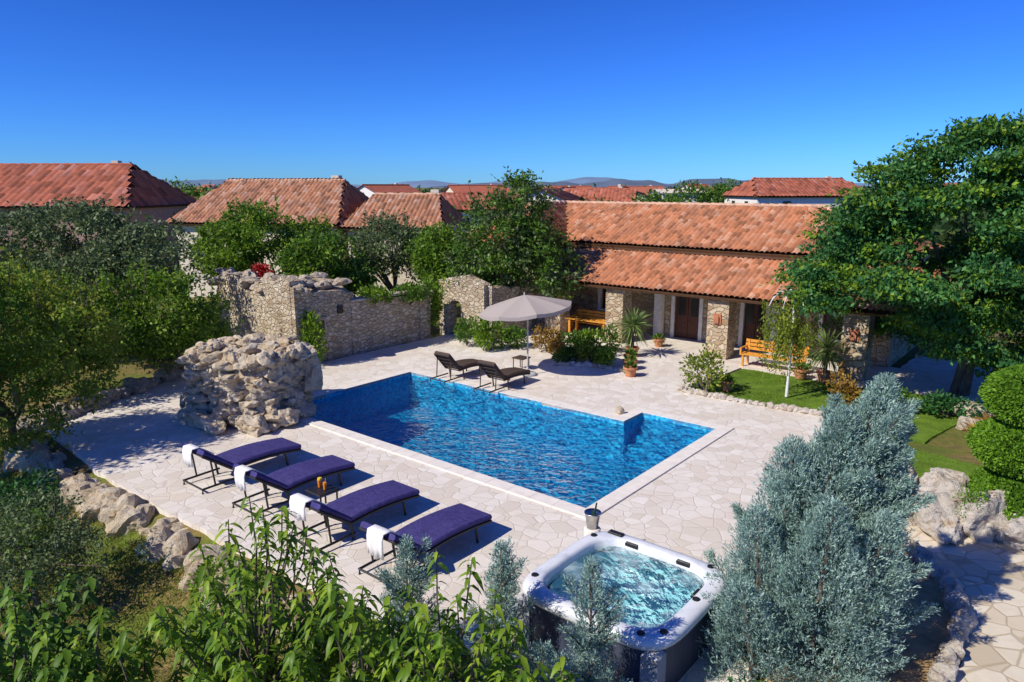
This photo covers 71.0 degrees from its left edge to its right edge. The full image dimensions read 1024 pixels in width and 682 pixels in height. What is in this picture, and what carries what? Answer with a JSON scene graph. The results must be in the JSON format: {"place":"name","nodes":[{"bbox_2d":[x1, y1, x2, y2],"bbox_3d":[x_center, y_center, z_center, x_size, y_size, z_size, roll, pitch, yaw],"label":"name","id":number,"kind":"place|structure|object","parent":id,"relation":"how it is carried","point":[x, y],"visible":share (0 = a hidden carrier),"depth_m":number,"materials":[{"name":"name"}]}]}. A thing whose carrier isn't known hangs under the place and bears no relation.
{"place":"outdoors","nodes":[
{"label":"outdoors","id":0,"kind":"place"},
{"bbox_2d":[42,323,918,681],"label":"terrace paving","id":1,"kind":"structure","parent":0,"point":[134,443],"depth_m":16.84,"materials":[{"name":"stone"}]},
{"bbox_2d":[182,437,301,494],"bbox_3d":[-6.232,2.593,16.622,0.881,0.963,2.575,10,15,38],"label":"sun lounger","id":2,"kind":"object","parent":1,"relation":"on","point":[248,454],"visible":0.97,"depth_m":16.43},
{"bbox_2d":[175,333,322,437],"bbox_3d":[-7.628,1.133,20.663,4.102,2.505,3.498,8,15,34],"label":"waterfall rock","id":3,"kind":"object","parent":1,"relation":"on","point":[256,385],"visible":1,"depth_m":19.77,"materials":[{"name":"stone"}]},
{"bbox_2d":[232,455,354,518],"bbox_3d":[-4.683,2.841,15.463,0.881,0.963,2.575,10,15,38],"label":"sun lounger","id":4,"kind":"object","parent":1,"relation":"on","point":[287,479],"visible":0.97,"depth_m":15.28,"materials":[{"name":"fabric"}]},
{"bbox_2d":[298,309,328,361],"bbox_3d":[-7.456,-0.142,26.557,1.381,2.152,1.015,11,16,41],"label":"climbing vine","id":5,"kind":"object","parent":1,"relation":"on","point":[311,338],"visible":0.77,"depth_m":26.32,"materials":[{"name":"green plant"}]},
{"bbox_2d":[305,477,339,515],"bbox_3d":[-3.883,3.121,14.743,0.500,0.711,0.500,10,15,38],"label":"side table","id":6,"kind":"object","parent":1,"relation":"on","point":[321,490],"visible":0.93,"depth_m":14.69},
{"bbox_2d":[289,480,419,549],"bbox_3d":[-3.041,3.149,14.027,0.881,0.963,2.575,10,15,38],"label":"sun lounger","id":7,"kind":"object","parent":1,"relation":"on","point":[350,509],"visible":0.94,"depth_m":13.85,"materials":[{"name":"fabric"}]},
{"bbox_2d":[358,503,491,581],"bbox_3d":[-1.524,3.390,12.906,0.881,0.963,2.575,10,15,38],"label":"sun lounger","id":8,"kind":"object","parent":1,"relation":"on","point":[443,526],"visible":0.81,"depth_m":12.84,"materials":[{"name":"fabric"}]},
{"bbox_2d":[430,351,479,384],"bbox_3d":[-1.865,0.757,25.021,0.721,1.029,2.138,10,15,38],"label":"rattan lounger","id":9,"kind":"object","parent":1,"relation":"on","point":[447,361],"visible":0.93,"depth_m":24.68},
{"bbox_2d":[453,315,478,345],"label":"shrub","id":10,"kind":"object","parent":1,"relation":"on","point":[464,326],"visible":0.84,"depth_m":29.84,"materials":[{"name":"green plant"}]},
{"bbox_2d":[473,360,530,395],"bbox_3d":[-0.315,1.022,23.785,0.721,1.029,2.138,10,15,38],"label":"rattan lounger","id":11,"kind":"object","parent":1,"relation":"on","point":[490,369],"visible":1,"depth_m":23.47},
{"bbox_2d":[500,324,526,348],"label":"flowering shrub","id":12,"kind":"object","parent":1,"relation":"on","point":[514,337],"visible":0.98,"depth_m":29.44,"materials":[{"name":"green plant"}]},
{"bbox_2d":[312,372,714,507],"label":"swimming pool","id":13,"kind":"structure","parent":1,"relation":"in","point":[561,477],"depth_m":21.64,"materials":[{"name":"liquid"}]},
{"bbox_2d":[311,376,708,506],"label":"pool water","id":14,"kind":"structure","parent":13,"relation":"in","point":[455,405],"depth_m":20.07,"materials":[{"name":"liquid"}]},
{"bbox_2d":[298,368,733,518],"bbox_3d":[-0.722,2.231,20.660,11.770,0.100,7.170,10,15,38],"label":"pool coping","id":15,"kind":"object","parent":1,"relation":"on","point":[620,494],"visible":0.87,"depth_m":18.16,"materials":[{"name":"stone"}]},
{"bbox_2d":[479,292,571,376],"bbox_3d":[0.482,-0.263,25.206,3.105,2.940,3.120,2,12,11],"label":"parasol","id":16,"kind":"object","parent":1,"relation":"on","point":[524,307],"visible":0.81,"depth_m":24.18,"materials":[{"name":"beige"}]},
{"bbox_2d":[529,324,561,351],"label":"flowering shrub","id":17,"kind":"object","parent":1,"relation":"on","point":[546,334],"visible":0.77,"depth_m":28.75,"materials":[{"name":"orange plant"}]},
{"bbox_2d":[570,327,605,357],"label":"shrub","id":18,"kind":"object","parent":1,"relation":"on","point":[591,340],"visible":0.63,"depth_m":27.64,"materials":[{"name":"green plant"}]},
{"bbox_2d":[573,342,605,362],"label":"shrub","id":19,"kind":"object","parent":1,"relation":"on","point":[587,352],"visible":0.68,"depth_m":26.84,"materials":[{"name":"green plant"}]},
{"bbox_2d":[584,503,601,535],"bbox_3d":[1.433,3.377,12.806,0.310,1.023,0.305,0,12,0],"label":"champagne bucket","id":20,"kind":"object","parent":1,"relation":"on","point":[592,516],"visible":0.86,"depth_m":12.70,"materials":[{"name":"metal"}]},
{"bbox_2d":[593,344,616,365],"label":"shrub","id":21,"kind":"object","parent":1,"relation":"on","point":[602,354],"visible":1,"depth_m":26.22,"materials":[{"name":"green plant"}]},
{"bbox_2d":[595,323,622,351],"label":"shrub","id":22,"kind":"object","parent":1,"relation":"on","point":[613,337],"visible":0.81,"depth_m":28.77,"materials":[{"name":"green plant"}]},
{"bbox_2d":[516,529,727,681],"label":"hot tub","id":23,"kind":"object","parent":1,"relation":"on","point":[666,605],"visible":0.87,"depth_m":10.58,"materials":[{"name":"plastic"}]},
{"bbox_2d":[551,361,863,430],"bbox_3d":[6.340,1.490,23.840,2.790,0.311,11.256,-12,17,-44],"label":"stone edging","id":24,"kind":"object","parent":1,"relation":"on","point":[723,396],"visible":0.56,"depth_m":22.58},
{"bbox_2d":[545,284,874,380],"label":"porch columns","id":25,"kind":"structure","parent":1,"relation":"on","point":[722,335],"depth_m":27.50,"materials":[{"name":"stone"}]},
{"bbox_2d":[572,245,892,313],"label":"beams","id":26,"kind":"structure","parent":25,"relation":"on","point":[730,255],"depth_m":30.30,"materials":[{"name":"brown wood"}]},
{"bbox_2d":[549,247,940,312],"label":"porch roof","id":27,"kind":"structure","parent":26,"relation":"on","point":[740,277],"depth_m":29.18,"materials":[{"name":"tile"}]},
{"bbox_2d":[739,338,809,365],"bbox_3d":[9.507,0.563,26.131,2.300,0.935,0.655,10,15,38],"label":"wooden bench","id":28,"kind":"object","parent":1,"relation":"on","point":[749,344],"visible":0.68,"depth_m":26.58,"materials":[{"name":"brown wood"}]},
{"bbox_2d":[0,188,1023,681],"bbox_3d":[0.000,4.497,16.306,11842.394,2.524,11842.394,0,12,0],"label":"ground","id":29,"kind":"structure","parent":0,"point":[952,444],"depth_m":14.00,"materials":[{"name":"plant"}]},
{"bbox_2d":[0,463,60,519],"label":"shrub","id":30,"kind":"object","parent":29,"relation":"on","point":[16,485],"visible":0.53,"depth_m":15.86,"materials":[{"name":"green plant"}]},
{"bbox_2d":[0,504,65,558],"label":"shrub","id":31,"kind":"object","parent":29,"relation":"on","point":[41,526],"visible":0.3,"depth_m":14.45,"materials":[{"name":"green plant"}]},
{"bbox_2d":[0,589,105,681],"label":"fig tree","id":32,"kind":"object","parent":29,"relation":"on","point":[46,672],"visible":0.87,"depth_m":7.68,"materials":[{"name":"green plant"}]},
{"bbox_2d":[0,250,108,411],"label":"almond tree","id":33,"kind":"object","parent":29,"relation":"on","point":[67,350],"visible":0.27,"depth_m":21.44,"materials":[{"name":"green plant"}]},
{"bbox_2d":[0,480,114,611],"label":"olive shrub","id":34,"kind":"object","parent":29,"relation":"on","point":[78,538],"visible":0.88,"depth_m":12.37,"materials":[{"name":"green plant"}]},
{"bbox_2d":[0,568,120,681],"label":"fig tree","id":35,"kind":"object","parent":29,"relation":"on","point":[63,637],"visible":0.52,"depth_m":9.07,"materials":[{"name":"green plant"}]},
{"bbox_2d":[0,248,132,464],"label":"almond tree","id":36,"kind":"object","parent":29,"relation":"on","point":[41,314],"visible":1,"depth_m":17.65,"materials":[{"name":"green plant"}]},
{"bbox_2d":[0,206,186,286],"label":"walls","id":37,"kind":"structure","parent":29,"relation":"on","point":[164,213],"depth_m":49.02,"materials":[{"name":"beige paint"}]},
{"bbox_2d":[0,164,132,206],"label":"roof front","id":38,"kind":"structure","parent":37,"relation":"on","point":[34,184],"depth_m":49.19,"materials":[{"name":"red tile"}]},
{"bbox_2d":[125,162,196,206],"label":"roof","id":39,"kind":"structure","parent":37,"relation":"on","point":[149,189],"depth_m":51.02,"materials":[{"name":"red tile"}]},
{"bbox_2d":[16,364,184,434],"bbox_3d":[-11.925,1.346,24.186,1.584,0.730,10.358,4,13,19],"label":"rock border","id":40,"kind":"object","parent":29,"relation":"on","point":[140,385],"visible":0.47,"depth_m":22.57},
{"bbox_2d":[14,604,192,681],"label":"cherry tree","id":41,"kind":"object","parent":29,"relation":"on","point":[130,670],"visible":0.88,"depth_m":7.79,"materials":[{"name":"green plant"}]},
{"bbox_2d":[0,191,214,352],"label":"olive tree","id":42,"kind":"object","parent":29,"relation":"on","point":[121,249],"visible":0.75,"depth_m":26.80,"materials":[{"name":"green plant"}]},
{"bbox_2d":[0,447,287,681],"bbox_3d":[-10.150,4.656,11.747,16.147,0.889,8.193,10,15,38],"label":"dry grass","id":43,"kind":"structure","parent":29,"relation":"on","point":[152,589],"depth_m":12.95,"materials":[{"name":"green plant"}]},
{"bbox_2d":[50,257,244,375],"bbox_3d":[-12.030,-0.396,23.927,6.363,4.772,3.854,-8,15,-34],"label":"apricot tree","id":44,"kind":"object","parent":29,"relation":"on","point":[180,334],"visible":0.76,"depth_m":23.42,"materials":[{"name":"green plant"}]},
{"bbox_2d":[0,447,377,681],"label":"meadow grass","id":45,"kind":"structure","parent":29,"relation":"on","point":[134,571],"depth_m":13.05,"materials":[{"name":"green plant"}]},
{"bbox_2d":[2,438,403,680],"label":"rock retaining border","id":46,"kind":"object","parent":29,"relation":"on","point":[120,510],"visible":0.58,"depth_m":14.71,"materials":[{"name":"stone"}]},
{"bbox_2d":[186,557,241,601],"bbox_3d":[-5.000,4.141,12.410,1.132,0.969,0.882,3,12,12],"label":"shrub","id":47,"kind":"object","parent":29,"relation":"on","point":[209,565],"visible":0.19,"depth_m":12.31,"materials":[{"name":"green plant"}]},
{"bbox_2d":[178,576,268,676],"bbox_3d":[-3.653,4.284,9.306,1.313,2.727,1.428,0,12,0],"label":"cherry tree","id":48,"kind":"object","parent":29,"relation":"on","point":[184,659],"visible":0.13,"depth_m":9.14,"materials":[{"name":"green plant"}]},
{"bbox_2d":[142,496,347,681],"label":"cherry tree","id":49,"kind":"object","parent":29,"relation":"on","point":[239,664],"visible":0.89,"depth_m":7.62,"materials":[{"name":"green plant"}]},
{"bbox_2d":[166,175,368,297],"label":"tiled farmhouse","id":50,"kind":"object","parent":29,"relation":"on","point":[337,200],"visible":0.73,"depth_m":43.30,"materials":[{"name":"tile"}]},
{"bbox_2d":[180,196,368,285],"bbox_3d":[-10.666,-3.488,33.194,8.615,6.329,5.216,0,12,0],"label":"walnut tree","id":51,"kind":"object","parent":29,"relation":"on","point":[238,241],"visible":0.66,"depth_m":32.05,"materials":[{"name":"green plant"}]},
{"bbox_2d":[207,267,352,361],"bbox_3d":[-9.225,-1.188,28.797,6.081,3.441,3.054,9,15,37],"label":"stone ruin","id":52,"kind":"object","parent":29,"relation":"on","point":[269,303],"visible":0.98,"depth_m":27.46,"materials":[{"name":"stone"}]},
{"bbox_2d":[267,551,383,681],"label":"cherry tree","id":53,"kind":"object","parent":29,"relation":"on","point":[334,658],"visible":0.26,"depth_m":8.64,"materials":[{"name":"green plant"}]},
{"bbox_2d":[269,227,382,296],"bbox_3d":[-7.907,-2.367,30.994,4.942,5.055,3.781,-7,14,-30],"label":"walnut tree","id":54,"kind":"object","parent":29,"relation":"on","point":[301,255],"visible":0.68,"depth_m":29.97,"materials":[{"name":"green plant"}]},
{"bbox_2d":[280,580,415,681],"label":"cherry tree","id":55,"kind":"object","parent":29,"relation":"on","point":[382,671],"visible":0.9,"depth_m":7.19,"materials":[{"name":"green plant"}]},
{"bbox_2d":[359,186,374,197],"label":"walls","id":56,"kind":"structure","parent":29,"relation":"on","point":[366,191],"depth_m":124.83,"materials":[{"name":"white paint"}]},
{"bbox_2d":[363,185,421,192],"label":"roof front","id":57,"kind":"structure","parent":56,"relation":"on","point":[392,188],"depth_m":128.76,"materials":[{"name":"red tile"}]},
{"bbox_2d":[351,295,419,354],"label":"wall","id":58,"kind":"structure","parent":29,"relation":"on","point":[381,325],"depth_m":29.46,"materials":[{"name":"stone"}]},
{"bbox_2d":[355,283,393,304],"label":"climbing vine","id":59,"kind":"object","parent":58,"relation":"attached to","point":[373,291],"visible":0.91,"depth_m":28.93,"materials":[{"name":"green plant"}]},
{"bbox_2d":[391,280,436,304],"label":"climbing vine","id":60,"kind":"object","parent":58,"relation":"attached to","point":[413,290],"visible":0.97,"depth_m":30.07,"materials":[{"name":"green plant"}]},
{"bbox_2d":[344,207,439,291],"bbox_3d":[-5.609,-3.842,36.073,5.669,5.817,4.397,0,12,0],"label":"olive tree","id":61,"kind":"object","parent":29,"relation":"on","point":[396,261],"visible":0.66,"depth_m":35.09,"materials":[{"name":"green plant"}]},
{"bbox_2d":[339,189,467,295],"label":"tiled farmhouse","id":62,"kind":"object","parent":29,"relation":"on","point":[434,205],"visible":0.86,"depth_m":41.54,"materials":[{"name":"tile"}]},
{"bbox_2d":[374,533,448,671],"bbox_3d":[-1.413,3.843,10.052,1.092,2.474,1.040,-7,14,-29],"label":"blue cypress sapling","id":63,"kind":"object","parent":29,"relation":"on","point":[395,586],"visible":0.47,"depth_m":9.88,"materials":[{"name":"green plant"}]},
{"bbox_2d":[419,284,430,339],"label":"pier","id":64,"kind":"structure","parent":29,"relation":"on","point":[424,318],"depth_m":31.14,"materials":[{"name":"stone"}]},
{"bbox_2d":[427,285,445,325],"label":"climbing vine","id":65,"kind":"object","parent":64,"relation":"attached to","point":[436,301],"visible":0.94,"depth_m":31.40,"materials":[{"name":"green plant"}]},
{"bbox_2d":[401,213,468,326],"bbox_3d":[-3.369,-3.173,33.614,3.861,5.512,4.365,0,12,0],"label":"linden tree","id":66,"kind":"object","parent":29,"relation":"on","point":[433,244],"visible":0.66,"depth_m":33.01,"materials":[{"name":"green plant"}]},
{"bbox_2d":[375,549,531,681],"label":"cherry tree","id":67,"kind":"object","parent":29,"relation":"on","point":[448,646],"visible":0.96,"depth_m":7.16,"materials":[{"name":"green plant"}]},
{"bbox_2d":[461,212,490,231],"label":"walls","id":68,"kind":"structure","parent":29,"relation":"on","point":[469,219],"depth_m":69.72,"materials":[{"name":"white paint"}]},
{"bbox_2d":[441,193,525,209],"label":"roof front","id":69,"kind":"structure","parent":68,"relation":"on","point":[456,200],"depth_m":71.56,"materials":[{"name":"red tile"}]},
{"bbox_2d":[439,274,531,339],"bbox_3d":[-1.181,-1.716,32.668,2.950,2.850,3.050,10,15,38],"label":"stone gateway","id":70,"kind":"object","parent":29,"relation":"on","point":[476,296],"visible":0.47,"depth_m":31.44,"materials":[{"name":"stone"}]},
{"bbox_2d":[469,315,509,349],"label":"hedge shrub","id":71,"kind":"object","parent":29,"relation":"on","point":[480,334],"visible":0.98,"depth_m":29.02,"materials":[{"name":"green plant"}]},
{"bbox_2d":[460,536,536,680],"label":"blue cypress sapling","id":72,"kind":"object","parent":29,"relation":"on","point":[504,584],"visible":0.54,"depth_m":9.60,"materials":[{"name":"green plant"}]},
{"bbox_2d":[439,166,587,300],"bbox_3d":[-0.101,-3.845,31.747,6.745,7.635,5.026,0,12,0],"label":"ash tree","id":73,"kind":"object","parent":29,"relation":"on","point":[518,225],"visible":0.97,"depth_m":30.81,"materials":[{"name":"green plant"}]},
{"bbox_2d":[505,631,581,681],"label":"blue cypress sapling","id":74,"kind":"object","parent":29,"relation":"on","point":[546,656],"visible":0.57,"depth_m":8.12,"materials":[{"name":"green plant"}]},
{"bbox_2d":[507,655,583,681],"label":"cherry tree","id":75,"kind":"object","parent":29,"relation":"on","point":[523,674],"visible":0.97,"depth_m":6.85,"materials":[{"name":"green plant"}]},
{"bbox_2d":[549,554,632,681],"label":"blue cypress sapling","id":76,"kind":"object","parent":29,"relation":"on","point":[590,651],"visible":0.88,"depth_m":8.60,"materials":[{"name":"green plant"}]},
{"bbox_2d":[181,183,1015,264],"bbox_3d":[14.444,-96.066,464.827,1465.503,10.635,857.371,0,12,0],"label":"distant trees","id":77,"kind":"object","parent":29,"relation":"on","point":[938,230],"visible":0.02,"depth_m":72.34,"materials":[{"name":"green plant"}]},
{"bbox_2d":[564,187,636,201],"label":"white villa","id":78,"kind":"object","parent":29,"relation":"on","point":[621,194],"visible":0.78,"depth_m":96.13,"materials":[{"name":"tile"}]},
{"bbox_2d":[609,308,653,353],"bbox_3d":[4.652,-0.362,28.021,1.794,2.108,1.928,10,16,40],"label":"yucca","id":79,"kind":"object","parent":29,"relation":"on","point":[632,320],"visible":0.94,"depth_m":27.81,"materials":[{"name":"plant"}]},
{"bbox_2d":[631,185,684,202],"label":"background tree","id":80,"kind":"object","parent":29,"relation":"on","point":[654,196],"visible":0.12,"depth_m":70.28,"materials":[{"name":"green plant"}]},
{"bbox_2d":[662,179,729,202],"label":"background tree","id":81,"kind":"object","parent":29,"relation":"on","point":[703,196],"visible":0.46,"depth_m":92.20,"materials":[{"name":"green plant"}]},
{"bbox_2d":[722,176,876,206],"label":"white villa","id":82,"kind":"object","parent":29,"relation":"on","point":[792,190],"visible":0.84,"depth_m":88.78,"materials":[{"name":"tile"}]},
{"bbox_2d":[757,548,950,681],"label":"soil bed","id":83,"kind":"object","parent":29,"relation":"on","point":[924,641],"visible":0.07,"depth_m":10.57,"materials":[{"name":"soil"}]},
{"bbox_2d":[692,371,942,681],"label":"blue arizona cypress","id":84,"kind":"object","parent":83,"relation":"on","point":[844,520],"visible":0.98,"depth_m":9.77,"materials":[{"name":"green plant"}]},
{"bbox_2d":[759,108,1023,395],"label":"honey locust tree","id":85,"kind":"object","parent":29,"relation":"on","point":[868,225],"visible":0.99,"depth_m":20.28,"materials":[{"name":"green plant"}]},
{"bbox_2d":[905,539,977,681],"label":"path kerb stones","id":86,"kind":"object","parent":29,"relation":"on","point":[951,655],"visible":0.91,"depth_m":10.72,"materials":[{"name":"stone"}]},
{"bbox_2d":[879,463,1023,550],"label":"pale boulder group","id":87,"kind":"object","parent":29,"relation":"on","point":[940,521],"visible":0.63,"depth_m":13.45},
{"bbox_2d":[952,480,990,521],"bbox_3d":[8.604,2.990,13.506,0.624,0.935,0.626,0,12,0],"label":"shrub","id":88,"kind":"object","parent":87,"relation":"on","point":[973,497],"visible":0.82,"depth_m":13.43,"materials":[{"name":"green plant"}]},
{"bbox_2d":[951,400,994,431],"bbox_3d":[13.725,2.201,20.291,2.759,0.886,1.804,0,12,0],"label":"boulder","id":89,"kind":"object","parent":29,"relation":"on","point":[961,424],"visible":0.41,"depth_m":20.32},
{"bbox_2d":[964,363,1023,520],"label":"topiary bush","id":90,"kind":"object","parent":29,"relation":"on","point":[996,444],"visible":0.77,"depth_m":13.68,"materials":[{"name":"green plant"}]},
{"bbox_2d":[0,0,1023,184],"label":"sky","id":91,"kind":"structure","parent":0,"point":[360,91],"materials":[{"name":"blue"}]},
{"bbox_2d":[536,203,568,244],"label":"wing roof","id":92,"kind":"structure","parent":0,"point":[559,213],"depth_m":36.09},
{"bbox_2d":[427,178,874,187],"bbox_3d":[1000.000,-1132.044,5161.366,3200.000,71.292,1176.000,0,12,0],"label":"hills","id":93,"kind":"structure","parent":0,"point":[616,182],"depth_m":4934.67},
{"bbox_2d":[351,177,956,187],"bbox_3d":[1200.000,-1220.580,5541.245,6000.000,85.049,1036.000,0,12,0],"label":"hills","id":94,"kind":"structure","parent":0,"point":[433,183],"depth_m":5364.45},
{"bbox_2d":[461,246,932,366],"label":"stone walls","id":95,"kind":"structure","parent":0,"point":[887,353],"depth_m":31.76,"materials":[{"name":"stone"}]},
{"bbox_2d":[597,288,840,352],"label":"stone trims","id":96,"kind":"object","parent":95,"relation":"attached to","point":[658,319],"visible":0.26,"depth_m":31.44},
{"bbox_2d":[602,288,841,347],"bbox_3d":[8.512,-0.970,30.622,10.900,2.050,0.080,10,15,38],"label":"door","id":97,"kind":"structure","parent":95,"relation":"attached to","point":[687,326],"depth_m":31.15,"materials":[{"name":"brown wood"}]},
{"bbox_2d":[604,289,842,338],"bbox_3d":[8.499,-1.309,30.534,10.780,1.150,0.050,10,15,38],"label":"glass","id":98,"kind":"object","parent":97,"relation":"attached to","point":[694,310],"visible":0.48,"depth_m":29.47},
{"bbox_2d":[567,216,899,263],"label":"roof front deck","id":99,"kind":"structure","parent":95,"relation":"on","point":[706,250],"depth_m":30.26,"materials":[{"name":"brown wood"}]},
{"bbox_2d":[565,203,892,257],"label":"roof front","id":100,"kind":"structure","parent":99,"relation":"on","point":[761,228],"depth_m":31.83,"materials":[{"name":"tile"}]},
{"bbox_2d":[555,275,941,318],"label":"porch roof deck","id":101,"kind":"structure","parent":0,"point":[865,311],"depth_m":27.41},
{"bbox_2d":[695,368,959,444],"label":"lawn","id":102,"kind":"structure","parent":0,"point":[820,394],"depth_m":23.02,"materials":[{"name":"plant"}]},
{"bbox_2d":[678,342,728,390],"bbox_3d":[6.133,0.856,22.971,1.543,1.721,1.634,0,12,0],"label":"shrub","id":103,"kind":"object","parent":102,"relation":"on","point":[698,365],"visible":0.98,"depth_m":22.98,"materials":[{"name":"green plant"}]},
{"bbox_2d":[757,289,822,396],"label":"weeping tree","id":104,"kind":"object","parent":102,"relation":"on","point":[792,327],"visible":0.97,"depth_m":22.20,"materials":[{"name":"green plant"}]},
{"bbox_2d":[802,327,852,382],"bbox_3d":[10.691,0.458,24.456,1.866,1.943,1.800,0,12,0],"label":"yucca","id":105,"kind":"object","parent":102,"relation":"on","point":[828,343],"visible":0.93,"depth_m":24.28,"materials":[{"name":"plant"}]},
{"bbox_2d":[825,361,863,407],"bbox_3d":[9.937,1.431,21.552,1.188,1.610,1.195,0,12,0],"label":"shrub","id":106,"kind":"object","parent":102,"relation":"on","point":[851,391],"visible":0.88,"depth_m":21.49,"materials":[{"name":"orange plant"}]},
{"bbox_2d":[918,388,987,416],"bbox_3d":[12.743,1.855,20.814,1.878,0.921,1.751,0,12,0],"label":"shrub","id":107,"kind":"object","parent":102,"relation":"on","point":[929,400],"visible":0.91,"depth_m":20.71,"materials":[{"name":"green plant"}]},
{"bbox_2d":[849,451,983,481],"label":"lawn","id":108,"kind":"structure","parent":0,"point":[942,462],"depth_m":17.30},
{"bbox_2d":[900,355,991,401],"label":"side paving","id":109,"kind":"structure","parent":0,"point":[932,375],"depth_m":25.09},
{"bbox_2d":[898,526,1023,681],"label":"stone path","id":110,"kind":"structure","parent":0,"point":[990,578],"depth_m":11.51,"materials":[{"name":"stone"}]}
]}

